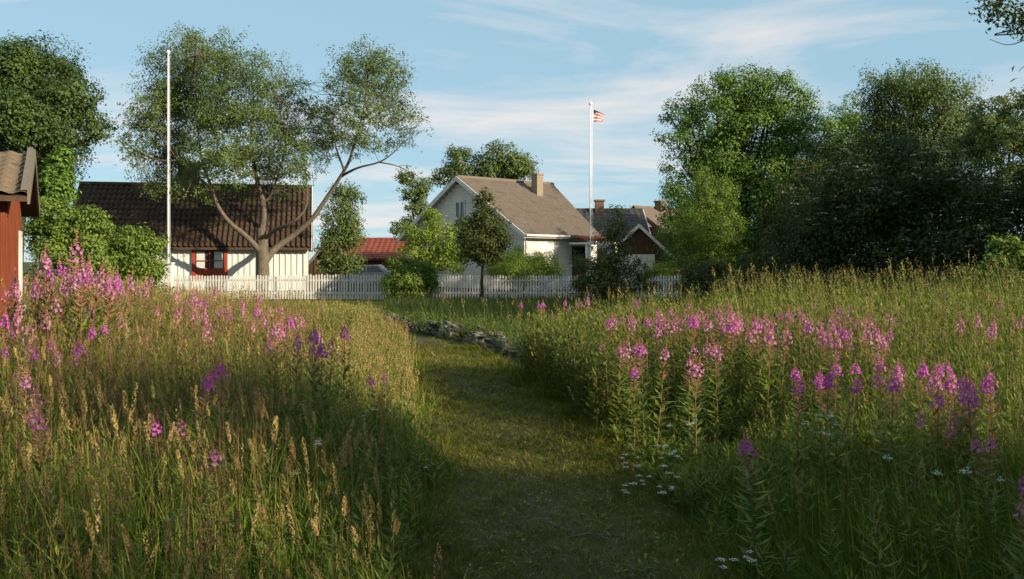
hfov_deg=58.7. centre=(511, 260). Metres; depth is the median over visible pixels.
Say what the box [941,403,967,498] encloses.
fireweed
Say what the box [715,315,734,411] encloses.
fireweed
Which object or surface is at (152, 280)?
fireweed
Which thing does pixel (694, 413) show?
fireweed
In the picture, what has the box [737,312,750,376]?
fireweed
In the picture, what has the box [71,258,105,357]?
fireweed
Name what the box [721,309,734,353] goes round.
fireweed
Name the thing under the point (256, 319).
fireweed
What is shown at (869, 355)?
fireweed
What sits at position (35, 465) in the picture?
fireweed
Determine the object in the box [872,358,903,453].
fireweed
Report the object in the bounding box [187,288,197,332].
fireweed
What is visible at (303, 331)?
fireweed
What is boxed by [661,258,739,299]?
shrub
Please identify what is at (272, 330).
fireweed
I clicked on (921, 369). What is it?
fireweed
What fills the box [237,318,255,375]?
fireweed
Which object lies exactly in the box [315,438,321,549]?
yarrow
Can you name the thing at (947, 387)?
fireweed
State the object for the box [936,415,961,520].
fireweed
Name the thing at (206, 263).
window
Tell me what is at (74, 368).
fireweed
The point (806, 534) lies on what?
meadow grass
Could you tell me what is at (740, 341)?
fireweed
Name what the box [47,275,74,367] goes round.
fireweed
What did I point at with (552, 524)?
fallen twig
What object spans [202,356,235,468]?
fireweed
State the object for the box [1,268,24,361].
fireweed
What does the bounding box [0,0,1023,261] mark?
sky
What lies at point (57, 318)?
fireweed
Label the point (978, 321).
fireweed
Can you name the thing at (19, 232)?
window
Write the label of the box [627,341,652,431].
fireweed
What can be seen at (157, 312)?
fireweed
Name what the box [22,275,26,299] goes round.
fireweed
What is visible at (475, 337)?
stone wall
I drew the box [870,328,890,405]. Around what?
fireweed
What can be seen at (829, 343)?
fireweed
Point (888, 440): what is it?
fireweed
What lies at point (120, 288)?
fireweed
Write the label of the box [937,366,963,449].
fireweed
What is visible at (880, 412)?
fireweed
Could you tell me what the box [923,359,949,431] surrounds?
fireweed
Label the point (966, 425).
fireweed
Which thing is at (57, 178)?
young maple tree
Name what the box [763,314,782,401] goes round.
fireweed
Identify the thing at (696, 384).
fireweed
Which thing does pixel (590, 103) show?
flagpole
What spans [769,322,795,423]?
fireweed
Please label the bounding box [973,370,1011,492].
fireweed
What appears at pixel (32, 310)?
fireweed
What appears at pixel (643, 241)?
dark roof outbuilding
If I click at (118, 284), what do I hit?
fireweed
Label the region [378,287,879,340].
field grass
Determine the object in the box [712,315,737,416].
fireweed
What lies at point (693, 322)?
fireweed
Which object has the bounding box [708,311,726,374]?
fireweed
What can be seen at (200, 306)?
fireweed
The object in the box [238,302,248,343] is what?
fireweed
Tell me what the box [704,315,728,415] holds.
fireweed
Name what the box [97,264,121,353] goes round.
fireweed
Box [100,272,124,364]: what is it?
fireweed
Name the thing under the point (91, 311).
fireweed
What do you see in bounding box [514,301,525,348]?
fireweed
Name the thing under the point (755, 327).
fireweed
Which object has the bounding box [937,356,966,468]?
fireweed
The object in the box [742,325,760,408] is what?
fireweed
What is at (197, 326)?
fireweed
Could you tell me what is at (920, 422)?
fireweed
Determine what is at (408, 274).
clipped hedge
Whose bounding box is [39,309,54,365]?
fireweed
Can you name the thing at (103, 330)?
fireweed
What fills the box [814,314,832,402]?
fireweed
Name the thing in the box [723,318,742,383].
fireweed
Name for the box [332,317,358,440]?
fireweed
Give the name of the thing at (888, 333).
fireweed
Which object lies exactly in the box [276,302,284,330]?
fireweed
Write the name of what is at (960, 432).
fireweed
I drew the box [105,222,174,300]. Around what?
lilac bush
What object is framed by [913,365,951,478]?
fireweed
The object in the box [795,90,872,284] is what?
young maple tree
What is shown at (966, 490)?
yarrow
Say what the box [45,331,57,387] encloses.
fireweed
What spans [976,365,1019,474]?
fireweed
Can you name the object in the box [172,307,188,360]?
fireweed
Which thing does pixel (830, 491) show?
yarrow
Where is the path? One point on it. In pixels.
(554, 505)
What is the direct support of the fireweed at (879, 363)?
on the ground at (28, 268)
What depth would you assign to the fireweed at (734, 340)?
9.96 m
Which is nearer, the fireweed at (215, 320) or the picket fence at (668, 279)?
the fireweed at (215, 320)
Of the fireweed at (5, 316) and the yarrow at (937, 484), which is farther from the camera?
the fireweed at (5, 316)
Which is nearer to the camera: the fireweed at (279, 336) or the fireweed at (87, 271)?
the fireweed at (279, 336)
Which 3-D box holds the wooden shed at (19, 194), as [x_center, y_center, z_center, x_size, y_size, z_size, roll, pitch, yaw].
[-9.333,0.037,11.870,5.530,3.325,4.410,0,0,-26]
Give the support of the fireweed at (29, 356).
on the ground at (28, 268)
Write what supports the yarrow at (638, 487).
on the path
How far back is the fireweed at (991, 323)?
9.04 m
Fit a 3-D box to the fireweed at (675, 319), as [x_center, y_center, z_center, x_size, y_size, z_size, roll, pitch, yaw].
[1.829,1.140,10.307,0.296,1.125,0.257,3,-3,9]
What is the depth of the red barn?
62.14 m
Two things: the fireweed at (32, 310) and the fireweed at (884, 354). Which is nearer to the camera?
the fireweed at (884, 354)
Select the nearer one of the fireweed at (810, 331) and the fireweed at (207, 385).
the fireweed at (207, 385)
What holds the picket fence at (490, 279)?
on the ground at (28, 268)
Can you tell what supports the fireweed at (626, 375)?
on the ground at (28, 268)
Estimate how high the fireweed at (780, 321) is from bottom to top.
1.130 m
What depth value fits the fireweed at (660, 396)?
7.57 m
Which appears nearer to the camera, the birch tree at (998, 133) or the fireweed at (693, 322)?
the fireweed at (693, 322)
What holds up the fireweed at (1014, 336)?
on the ground at (28, 268)
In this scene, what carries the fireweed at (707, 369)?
on the ground at (28, 268)
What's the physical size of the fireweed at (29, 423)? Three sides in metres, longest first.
1.023 x 0.226 x 0.220 m
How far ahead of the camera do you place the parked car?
54.15 m
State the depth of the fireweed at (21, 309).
10.35 m
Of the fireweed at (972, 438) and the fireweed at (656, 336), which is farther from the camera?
the fireweed at (656, 336)
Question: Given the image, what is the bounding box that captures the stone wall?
[368,312,530,359]
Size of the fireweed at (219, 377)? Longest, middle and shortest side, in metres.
1.120 x 0.256 x 0.247 m
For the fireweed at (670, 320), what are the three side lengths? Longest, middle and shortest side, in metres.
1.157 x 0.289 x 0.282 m
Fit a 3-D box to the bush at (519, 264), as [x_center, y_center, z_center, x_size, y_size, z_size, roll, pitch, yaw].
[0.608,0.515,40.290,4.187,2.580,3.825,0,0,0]
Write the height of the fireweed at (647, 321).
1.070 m
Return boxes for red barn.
[338,238,405,285]
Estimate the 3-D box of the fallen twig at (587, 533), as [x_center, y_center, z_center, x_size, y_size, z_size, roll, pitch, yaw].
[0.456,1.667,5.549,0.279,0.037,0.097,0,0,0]
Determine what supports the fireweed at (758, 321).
on the ground at (28, 268)
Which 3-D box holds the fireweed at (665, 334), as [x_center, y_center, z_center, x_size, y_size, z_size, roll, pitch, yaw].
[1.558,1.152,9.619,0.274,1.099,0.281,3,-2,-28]
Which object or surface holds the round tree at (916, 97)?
on the ground at (28, 268)
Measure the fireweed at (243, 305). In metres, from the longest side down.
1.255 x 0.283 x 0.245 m
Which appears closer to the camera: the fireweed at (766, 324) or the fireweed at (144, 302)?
the fireweed at (766, 324)
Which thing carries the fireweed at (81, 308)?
on the ground at (28, 268)
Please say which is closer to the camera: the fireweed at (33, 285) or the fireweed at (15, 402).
the fireweed at (15, 402)
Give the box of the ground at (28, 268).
[22,262,991,578]
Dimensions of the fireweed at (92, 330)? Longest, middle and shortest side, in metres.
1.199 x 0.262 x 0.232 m
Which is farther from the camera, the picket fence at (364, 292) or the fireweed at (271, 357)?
the picket fence at (364, 292)
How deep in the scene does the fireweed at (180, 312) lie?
11.98 m
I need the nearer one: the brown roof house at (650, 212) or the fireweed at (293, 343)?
the fireweed at (293, 343)
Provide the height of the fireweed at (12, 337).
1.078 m
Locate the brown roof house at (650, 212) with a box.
[631,200,712,280]
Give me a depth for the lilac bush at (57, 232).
21.65 m
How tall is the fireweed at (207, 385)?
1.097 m
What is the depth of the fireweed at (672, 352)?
9.08 m
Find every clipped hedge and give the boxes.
[369,255,444,300]
[642,260,678,295]
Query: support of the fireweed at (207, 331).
on the ground at (28, 268)
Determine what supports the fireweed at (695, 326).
on the ground at (28, 268)
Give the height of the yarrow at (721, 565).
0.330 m
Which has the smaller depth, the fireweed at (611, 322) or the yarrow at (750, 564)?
the yarrow at (750, 564)
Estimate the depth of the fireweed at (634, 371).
7.60 m
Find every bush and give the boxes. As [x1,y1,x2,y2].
[21,195,142,303]
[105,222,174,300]
[478,243,571,295]
[563,204,666,306]
[749,126,1023,305]
[955,232,1023,311]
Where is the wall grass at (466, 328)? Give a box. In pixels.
[363,306,585,360]
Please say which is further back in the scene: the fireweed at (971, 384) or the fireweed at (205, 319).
the fireweed at (205, 319)
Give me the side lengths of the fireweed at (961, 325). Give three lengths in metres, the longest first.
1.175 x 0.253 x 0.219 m
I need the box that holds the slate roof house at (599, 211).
[576,199,650,254]
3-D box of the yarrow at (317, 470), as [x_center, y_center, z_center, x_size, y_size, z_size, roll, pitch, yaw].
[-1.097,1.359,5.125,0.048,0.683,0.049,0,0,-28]
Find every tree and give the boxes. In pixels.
[0,30,118,273]
[37,144,81,207]
[111,20,433,299]
[311,177,369,291]
[388,168,436,239]
[390,207,470,297]
[427,139,542,187]
[449,187,517,300]
[646,56,834,292]
[750,155,857,294]
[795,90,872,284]
[829,56,999,294]
[936,85,1023,269]
[966,0,1023,71]
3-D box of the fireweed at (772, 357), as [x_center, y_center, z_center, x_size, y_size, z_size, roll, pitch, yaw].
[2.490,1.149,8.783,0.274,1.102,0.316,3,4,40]
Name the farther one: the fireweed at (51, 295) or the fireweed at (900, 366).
the fireweed at (51, 295)
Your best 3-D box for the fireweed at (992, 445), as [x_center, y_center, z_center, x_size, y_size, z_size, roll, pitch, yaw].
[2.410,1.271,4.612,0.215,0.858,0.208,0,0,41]
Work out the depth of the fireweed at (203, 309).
10.70 m
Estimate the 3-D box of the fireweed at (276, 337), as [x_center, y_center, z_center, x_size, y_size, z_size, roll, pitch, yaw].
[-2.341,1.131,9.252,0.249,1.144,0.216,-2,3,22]
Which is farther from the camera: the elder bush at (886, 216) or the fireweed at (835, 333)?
the elder bush at (886, 216)
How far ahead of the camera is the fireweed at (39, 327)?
9.28 m
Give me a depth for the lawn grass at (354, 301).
34.66 m
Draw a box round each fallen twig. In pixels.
[542,518,564,529]
[565,529,609,538]
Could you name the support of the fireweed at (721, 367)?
on the ground at (28, 268)
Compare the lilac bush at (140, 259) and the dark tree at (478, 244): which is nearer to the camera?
the lilac bush at (140, 259)
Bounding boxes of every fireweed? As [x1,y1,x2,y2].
[0,307,12,374]
[0,343,13,392]
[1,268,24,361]
[1,283,26,350]
[1,365,27,437]
[3,365,44,476]
[7,324,14,359]
[8,300,25,358]
[8,305,27,391]
[9,277,26,350]
[13,288,26,336]
[15,320,42,412]
[19,395,60,543]
[19,400,65,557]
[21,385,46,469]
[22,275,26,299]
[22,277,40,343]
[22,339,40,393]
[23,269,44,362]
[25,243,66,347]
[29,275,51,355]
[30,344,43,391]
[36,267,69,352]
[36,312,46,364]
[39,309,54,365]
[40,343,69,413]
[42,269,59,334]
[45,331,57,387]
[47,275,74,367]
[48,291,69,367]
[51,230,88,336]
[56,253,70,315]
[56,257,72,343]
[63,266,94,357]
[65,260,89,353]
[65,260,90,370]
[66,254,98,377]
[66,314,78,347]
[69,346,82,407]
[70,338,80,395]
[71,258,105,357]
[73,336,94,413]
[79,254,99,350]
[81,320,101,390]
[84,298,101,362]
[86,273,103,348]
[94,267,117,367]
[96,287,104,321]
[96,317,111,379]
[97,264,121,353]
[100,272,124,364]
[103,265,127,364]
[107,309,126,361]
[117,284,124,325]
[118,267,137,368]
[137,281,150,340]
[139,413,179,509]
[149,276,159,307]
[151,304,160,349]
[160,413,196,500]
[161,285,179,348]
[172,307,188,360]
[172,363,215,496]
[177,300,187,354]
[186,298,199,355]
[186,309,195,345]
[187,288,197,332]
[187,289,203,329]
[194,309,201,350]
[194,441,244,565]
[195,320,214,387]
[196,292,203,340]
[197,310,221,395]
[198,300,214,351]
[202,354,237,524]
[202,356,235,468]
[207,289,215,318]
[211,309,219,332]
[213,282,222,313]
[219,308,232,361]
[236,294,248,346]
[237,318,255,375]
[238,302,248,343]
[246,300,261,354]
[249,304,262,357]
[257,292,263,323]
[260,310,271,363]
[260,330,286,417]
[262,318,282,404]
[265,314,289,405]
[266,304,273,338]
[271,316,290,384]
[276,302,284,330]
[276,319,291,403]
[279,328,307,434]
[285,310,305,405]
[292,305,311,381]
[298,322,329,441]
[299,317,310,357]
[300,325,324,406]
[302,336,331,437]
[309,335,334,455]
[318,334,341,432]
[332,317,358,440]
[366,373,386,447]
[379,371,395,417]
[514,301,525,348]
[599,343,604,405]
[604,315,611,344]
[605,340,629,426]
[607,312,618,382]
[607,335,631,423]
[619,340,641,432]
[619,342,647,438]
[621,362,647,452]
[625,337,657,447]
[626,315,641,361]
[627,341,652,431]
[629,312,645,356]
[640,325,666,410]
[643,316,652,361]
[646,342,676,458]
[649,319,667,396]
[651,307,674,384]
[652,315,671,405]
[661,304,677,378]
[662,314,685,412]
[666,314,679,381]
[668,313,689,405]
[672,353,702,455]
[681,312,694,372]
[681,312,701,385]
[681,356,709,459]
[682,358,711,466]
[686,310,708,392]
[689,340,714,431]
[694,311,706,359]
[695,304,707,360]
[697,336,720,427]
[703,339,730,442]
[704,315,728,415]
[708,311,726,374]
[709,340,730,423]
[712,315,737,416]
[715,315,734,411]
[720,313,743,419]
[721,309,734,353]
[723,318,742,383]
[727,431,775,578]
[729,311,749,394]
[734,314,747,401]
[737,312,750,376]
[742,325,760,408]
[743,323,762,387]
[747,314,773,418]
[751,310,771,377]
[751,312,768,383]
[752,321,782,441]
[759,325,782,400]
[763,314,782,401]
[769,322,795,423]
[776,307,786,371]
[779,374,814,482]
[781,305,798,387]
[783,363,814,460]
[790,302,807,351]
[792,307,810,364]
[799,314,823,414]
[803,364,844,498]
[804,365,831,476]
[810,323,833,411]
[811,370,848,488]
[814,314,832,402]
[815,324,828,376]
[818,325,843,424]
[818,357,849,456]
[819,320,840,377]
[819,372,863,489]
[821,310,838,365]
[823,332,846,415]
[832,319,853,414]
[834,315,850,360]
[841,323,857,402]
[844,335,859,391]
[847,358,873,432]
[855,316,869,364]
[856,311,876,402]
[858,319,877,404]
[865,320,889,441]
[865,366,908,504]
[867,355,892,425]
[867,366,913,496]
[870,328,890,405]
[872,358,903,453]
[879,362,918,480]
[880,332,893,379]
[884,325,893,381]
[893,359,913,419]
[906,358,931,437]
[906,358,932,445]
[911,404,940,511]
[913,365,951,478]
[920,366,949,467]
[920,385,961,490]
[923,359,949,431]
[936,373,956,458]
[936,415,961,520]
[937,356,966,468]
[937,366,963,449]
[941,381,975,505]
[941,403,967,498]
[946,367,993,492]
[947,383,983,484]
[950,374,999,508]
[952,313,968,374]
[953,371,989,478]
[953,396,979,475]
[964,430,1002,550]
[965,308,985,362]
[966,426,1008,577]
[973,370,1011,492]
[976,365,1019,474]
[978,316,996,398]
[979,314,1000,384]
[996,476,1023,574]
[997,502,1023,578]
[1001,517,1023,577]
[1008,317,1020,364]
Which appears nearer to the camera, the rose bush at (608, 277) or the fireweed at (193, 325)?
the fireweed at (193, 325)
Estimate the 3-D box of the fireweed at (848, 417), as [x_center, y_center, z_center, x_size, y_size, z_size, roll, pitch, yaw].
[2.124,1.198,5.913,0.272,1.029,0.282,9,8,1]
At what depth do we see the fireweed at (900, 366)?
7.21 m
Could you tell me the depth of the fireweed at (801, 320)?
10.33 m
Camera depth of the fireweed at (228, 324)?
10.81 m
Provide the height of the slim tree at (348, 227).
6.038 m
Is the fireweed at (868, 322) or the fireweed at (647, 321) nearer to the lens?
the fireweed at (868, 322)
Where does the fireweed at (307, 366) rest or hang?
on the ground at (28, 268)
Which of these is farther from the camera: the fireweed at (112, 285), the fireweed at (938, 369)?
the fireweed at (112, 285)
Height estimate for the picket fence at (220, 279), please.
1.104 m
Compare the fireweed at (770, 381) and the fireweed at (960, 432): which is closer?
the fireweed at (960, 432)
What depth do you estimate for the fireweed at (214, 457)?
4.44 m
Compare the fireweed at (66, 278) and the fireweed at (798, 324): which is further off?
the fireweed at (798, 324)
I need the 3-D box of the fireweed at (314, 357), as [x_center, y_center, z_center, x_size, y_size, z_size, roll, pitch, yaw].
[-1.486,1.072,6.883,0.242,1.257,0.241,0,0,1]
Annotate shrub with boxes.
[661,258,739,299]
[667,163,753,270]
[710,248,787,299]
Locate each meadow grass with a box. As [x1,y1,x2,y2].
[0,272,482,578]
[454,249,1023,578]
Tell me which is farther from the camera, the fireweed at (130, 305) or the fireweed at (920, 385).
the fireweed at (130, 305)
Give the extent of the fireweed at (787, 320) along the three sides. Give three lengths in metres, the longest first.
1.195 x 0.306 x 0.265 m
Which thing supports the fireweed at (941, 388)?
on the ground at (28, 268)
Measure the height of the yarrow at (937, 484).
0.666 m
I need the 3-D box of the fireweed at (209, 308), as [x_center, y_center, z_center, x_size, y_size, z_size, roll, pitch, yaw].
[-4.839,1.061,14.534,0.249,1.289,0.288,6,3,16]
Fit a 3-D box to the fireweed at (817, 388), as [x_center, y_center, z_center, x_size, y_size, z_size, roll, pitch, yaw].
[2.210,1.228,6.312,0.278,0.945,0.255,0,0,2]
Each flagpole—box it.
[162,50,174,294]
[589,102,592,294]
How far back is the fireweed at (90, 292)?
9.73 m
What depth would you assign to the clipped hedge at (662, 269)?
40.36 m
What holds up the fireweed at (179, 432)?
on the ground at (28, 268)
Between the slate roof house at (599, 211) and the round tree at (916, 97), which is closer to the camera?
the round tree at (916, 97)
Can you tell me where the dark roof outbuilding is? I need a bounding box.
[598,223,677,289]
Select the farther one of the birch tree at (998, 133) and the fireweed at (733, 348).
the birch tree at (998, 133)
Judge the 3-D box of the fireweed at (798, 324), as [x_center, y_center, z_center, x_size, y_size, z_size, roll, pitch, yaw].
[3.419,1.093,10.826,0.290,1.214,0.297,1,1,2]
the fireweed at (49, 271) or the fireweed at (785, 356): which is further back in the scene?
the fireweed at (49, 271)
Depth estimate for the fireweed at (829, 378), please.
5.85 m
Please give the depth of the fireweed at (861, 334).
9.48 m
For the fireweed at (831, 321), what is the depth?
9.26 m
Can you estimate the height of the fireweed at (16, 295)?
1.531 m
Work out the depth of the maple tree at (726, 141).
47.27 m
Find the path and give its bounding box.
[262,303,765,578]
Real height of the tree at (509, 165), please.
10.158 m
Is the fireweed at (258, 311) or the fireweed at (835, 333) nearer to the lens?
the fireweed at (835, 333)
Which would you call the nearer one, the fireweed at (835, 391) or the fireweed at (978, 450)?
the fireweed at (978, 450)
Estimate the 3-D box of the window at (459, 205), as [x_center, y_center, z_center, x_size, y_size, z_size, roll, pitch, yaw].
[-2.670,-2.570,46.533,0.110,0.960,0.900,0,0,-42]
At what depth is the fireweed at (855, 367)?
7.29 m
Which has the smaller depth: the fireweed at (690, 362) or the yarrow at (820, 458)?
the yarrow at (820, 458)
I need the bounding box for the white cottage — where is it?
[71,162,312,297]
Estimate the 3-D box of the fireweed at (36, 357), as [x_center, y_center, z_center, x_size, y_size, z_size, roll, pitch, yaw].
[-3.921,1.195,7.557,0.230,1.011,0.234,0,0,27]
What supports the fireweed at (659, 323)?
on the ground at (28, 268)
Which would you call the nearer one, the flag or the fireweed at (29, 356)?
the fireweed at (29, 356)
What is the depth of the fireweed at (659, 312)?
10.17 m
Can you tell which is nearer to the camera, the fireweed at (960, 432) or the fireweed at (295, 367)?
the fireweed at (960, 432)
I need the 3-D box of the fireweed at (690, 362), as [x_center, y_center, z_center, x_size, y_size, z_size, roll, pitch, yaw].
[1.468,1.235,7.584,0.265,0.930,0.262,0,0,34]
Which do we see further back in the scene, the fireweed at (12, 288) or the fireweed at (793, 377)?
the fireweed at (12, 288)
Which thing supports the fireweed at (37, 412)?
on the ground at (28, 268)
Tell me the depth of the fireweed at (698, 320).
10.80 m
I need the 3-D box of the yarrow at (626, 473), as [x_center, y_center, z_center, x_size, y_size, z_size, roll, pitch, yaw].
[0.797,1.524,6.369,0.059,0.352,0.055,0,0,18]
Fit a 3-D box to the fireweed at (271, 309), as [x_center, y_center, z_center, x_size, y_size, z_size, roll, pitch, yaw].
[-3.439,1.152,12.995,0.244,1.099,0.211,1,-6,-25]
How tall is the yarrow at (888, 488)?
0.703 m
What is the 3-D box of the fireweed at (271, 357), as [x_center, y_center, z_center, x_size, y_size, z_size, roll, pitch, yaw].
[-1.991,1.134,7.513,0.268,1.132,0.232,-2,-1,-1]
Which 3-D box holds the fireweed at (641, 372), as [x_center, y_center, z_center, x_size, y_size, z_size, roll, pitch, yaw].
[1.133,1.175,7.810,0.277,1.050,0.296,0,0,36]
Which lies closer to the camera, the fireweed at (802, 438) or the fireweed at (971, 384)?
the fireweed at (971, 384)
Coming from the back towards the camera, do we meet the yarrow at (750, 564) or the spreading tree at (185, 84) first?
the spreading tree at (185, 84)
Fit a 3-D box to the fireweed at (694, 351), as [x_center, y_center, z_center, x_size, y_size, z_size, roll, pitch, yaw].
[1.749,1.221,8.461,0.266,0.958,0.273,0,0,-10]
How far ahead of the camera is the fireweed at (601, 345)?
9.82 m
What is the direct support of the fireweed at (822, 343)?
on the ground at (28, 268)
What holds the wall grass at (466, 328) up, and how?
on the ground at (28, 268)
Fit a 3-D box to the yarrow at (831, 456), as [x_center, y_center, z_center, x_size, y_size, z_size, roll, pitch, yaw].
[1.756,1.268,5.019,0.046,0.864,0.046,0,0,14]
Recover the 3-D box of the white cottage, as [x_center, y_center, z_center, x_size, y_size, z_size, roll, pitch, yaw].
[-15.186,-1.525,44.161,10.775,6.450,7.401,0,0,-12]
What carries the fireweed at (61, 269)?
on the ground at (28, 268)
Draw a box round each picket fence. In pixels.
[174,275,306,299]
[306,274,386,299]
[432,275,580,298]
[636,275,680,298]
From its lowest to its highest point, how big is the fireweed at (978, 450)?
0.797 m
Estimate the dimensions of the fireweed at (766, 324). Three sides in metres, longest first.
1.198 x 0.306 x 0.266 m
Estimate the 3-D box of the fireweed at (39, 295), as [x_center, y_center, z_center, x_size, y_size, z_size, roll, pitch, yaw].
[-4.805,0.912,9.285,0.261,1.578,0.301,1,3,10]
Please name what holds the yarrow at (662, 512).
on the path
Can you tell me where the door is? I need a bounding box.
[572,246,584,288]
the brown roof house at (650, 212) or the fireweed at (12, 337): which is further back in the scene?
the brown roof house at (650, 212)
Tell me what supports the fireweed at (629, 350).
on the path
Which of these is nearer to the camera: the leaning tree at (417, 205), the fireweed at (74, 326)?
the fireweed at (74, 326)
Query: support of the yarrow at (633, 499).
on the path
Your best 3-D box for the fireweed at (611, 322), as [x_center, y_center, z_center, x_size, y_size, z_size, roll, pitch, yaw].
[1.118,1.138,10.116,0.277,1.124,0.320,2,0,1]
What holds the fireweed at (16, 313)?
on the ground at (28, 268)
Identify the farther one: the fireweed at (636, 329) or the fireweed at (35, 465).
the fireweed at (636, 329)
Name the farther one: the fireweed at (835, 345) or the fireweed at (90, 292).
the fireweed at (90, 292)
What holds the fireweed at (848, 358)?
on the ground at (28, 268)
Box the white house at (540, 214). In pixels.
[397,173,618,295]
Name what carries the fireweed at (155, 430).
on the ground at (28, 268)
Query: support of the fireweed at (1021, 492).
on the ground at (28, 268)
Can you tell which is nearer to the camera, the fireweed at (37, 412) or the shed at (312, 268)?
the fireweed at (37, 412)
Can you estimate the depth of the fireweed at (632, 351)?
8.72 m
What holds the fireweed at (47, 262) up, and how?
on the ground at (28, 268)
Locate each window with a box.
[18,231,25,309]
[192,250,228,278]
[453,200,464,219]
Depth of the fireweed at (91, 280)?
9.92 m
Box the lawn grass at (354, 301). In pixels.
[237,299,384,321]
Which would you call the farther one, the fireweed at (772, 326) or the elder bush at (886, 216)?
the elder bush at (886, 216)
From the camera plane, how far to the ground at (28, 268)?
41.80 m
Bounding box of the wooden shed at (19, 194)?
[0,147,39,338]
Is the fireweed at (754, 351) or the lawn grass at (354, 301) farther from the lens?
the lawn grass at (354, 301)
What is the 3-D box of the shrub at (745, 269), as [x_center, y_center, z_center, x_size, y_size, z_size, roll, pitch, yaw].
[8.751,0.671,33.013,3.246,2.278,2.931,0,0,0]
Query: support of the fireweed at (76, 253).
on the ground at (28, 268)
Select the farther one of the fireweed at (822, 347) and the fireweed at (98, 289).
the fireweed at (98, 289)
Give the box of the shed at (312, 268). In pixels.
[309,244,355,290]
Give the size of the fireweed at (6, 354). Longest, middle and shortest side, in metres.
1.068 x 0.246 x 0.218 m
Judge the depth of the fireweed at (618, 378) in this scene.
8.52 m
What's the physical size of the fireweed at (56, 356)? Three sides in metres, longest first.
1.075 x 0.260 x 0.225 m
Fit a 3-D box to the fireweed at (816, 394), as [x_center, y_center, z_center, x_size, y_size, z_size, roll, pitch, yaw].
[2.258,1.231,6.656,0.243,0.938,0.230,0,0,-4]
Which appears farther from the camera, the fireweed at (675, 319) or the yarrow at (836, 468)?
the fireweed at (675, 319)
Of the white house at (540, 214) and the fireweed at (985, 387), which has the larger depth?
the white house at (540, 214)
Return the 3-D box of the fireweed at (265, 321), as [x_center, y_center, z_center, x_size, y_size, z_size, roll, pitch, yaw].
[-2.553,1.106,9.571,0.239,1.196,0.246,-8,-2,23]
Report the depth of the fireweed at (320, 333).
7.83 m
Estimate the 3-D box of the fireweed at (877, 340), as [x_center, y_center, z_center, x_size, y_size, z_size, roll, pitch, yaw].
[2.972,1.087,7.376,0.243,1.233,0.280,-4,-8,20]
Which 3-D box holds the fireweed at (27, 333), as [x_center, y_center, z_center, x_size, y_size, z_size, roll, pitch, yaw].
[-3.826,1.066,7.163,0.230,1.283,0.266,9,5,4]
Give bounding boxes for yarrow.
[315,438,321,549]
[315,443,319,545]
[623,453,629,500]
[629,483,636,522]
[635,474,639,514]
[657,491,665,551]
[717,558,725,578]
[746,558,754,577]
[801,421,810,479]
[816,414,823,514]
[826,431,832,529]
[828,414,832,552]
[834,421,838,523]
[883,455,892,549]
[934,470,942,551]
[959,467,971,578]
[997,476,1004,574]
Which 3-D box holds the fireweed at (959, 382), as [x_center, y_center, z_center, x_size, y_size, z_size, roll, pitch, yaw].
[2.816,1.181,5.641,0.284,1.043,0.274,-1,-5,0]
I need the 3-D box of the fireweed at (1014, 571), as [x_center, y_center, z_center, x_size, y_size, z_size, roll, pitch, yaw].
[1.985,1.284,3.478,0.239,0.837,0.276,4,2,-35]
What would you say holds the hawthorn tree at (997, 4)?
on the ground at (28, 268)
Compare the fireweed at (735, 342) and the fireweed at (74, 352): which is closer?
the fireweed at (74, 352)
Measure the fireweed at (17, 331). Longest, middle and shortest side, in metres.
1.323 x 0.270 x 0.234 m
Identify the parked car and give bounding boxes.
[351,265,389,286]
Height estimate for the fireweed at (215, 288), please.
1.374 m
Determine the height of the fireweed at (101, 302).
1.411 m
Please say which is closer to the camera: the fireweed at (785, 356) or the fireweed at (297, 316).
the fireweed at (785, 356)
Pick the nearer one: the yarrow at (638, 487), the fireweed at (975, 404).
the fireweed at (975, 404)
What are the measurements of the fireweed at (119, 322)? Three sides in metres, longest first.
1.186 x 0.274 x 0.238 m
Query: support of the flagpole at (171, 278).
on the ground at (28, 268)
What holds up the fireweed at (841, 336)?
on the ground at (28, 268)
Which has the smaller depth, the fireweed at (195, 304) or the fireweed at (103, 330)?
the fireweed at (103, 330)
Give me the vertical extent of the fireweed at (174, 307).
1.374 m
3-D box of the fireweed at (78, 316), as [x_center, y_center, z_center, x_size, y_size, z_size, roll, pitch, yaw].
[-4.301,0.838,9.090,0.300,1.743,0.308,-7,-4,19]
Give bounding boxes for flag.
[592,109,604,121]
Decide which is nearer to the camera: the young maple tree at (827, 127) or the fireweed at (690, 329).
the fireweed at (690, 329)
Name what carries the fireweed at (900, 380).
on the ground at (28, 268)
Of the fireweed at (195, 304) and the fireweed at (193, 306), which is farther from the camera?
the fireweed at (195, 304)
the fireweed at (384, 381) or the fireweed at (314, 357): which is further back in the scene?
the fireweed at (384, 381)
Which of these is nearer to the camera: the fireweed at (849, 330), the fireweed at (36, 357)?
the fireweed at (36, 357)
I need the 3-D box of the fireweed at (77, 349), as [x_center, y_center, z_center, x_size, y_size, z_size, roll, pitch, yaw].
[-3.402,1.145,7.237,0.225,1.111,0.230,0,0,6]

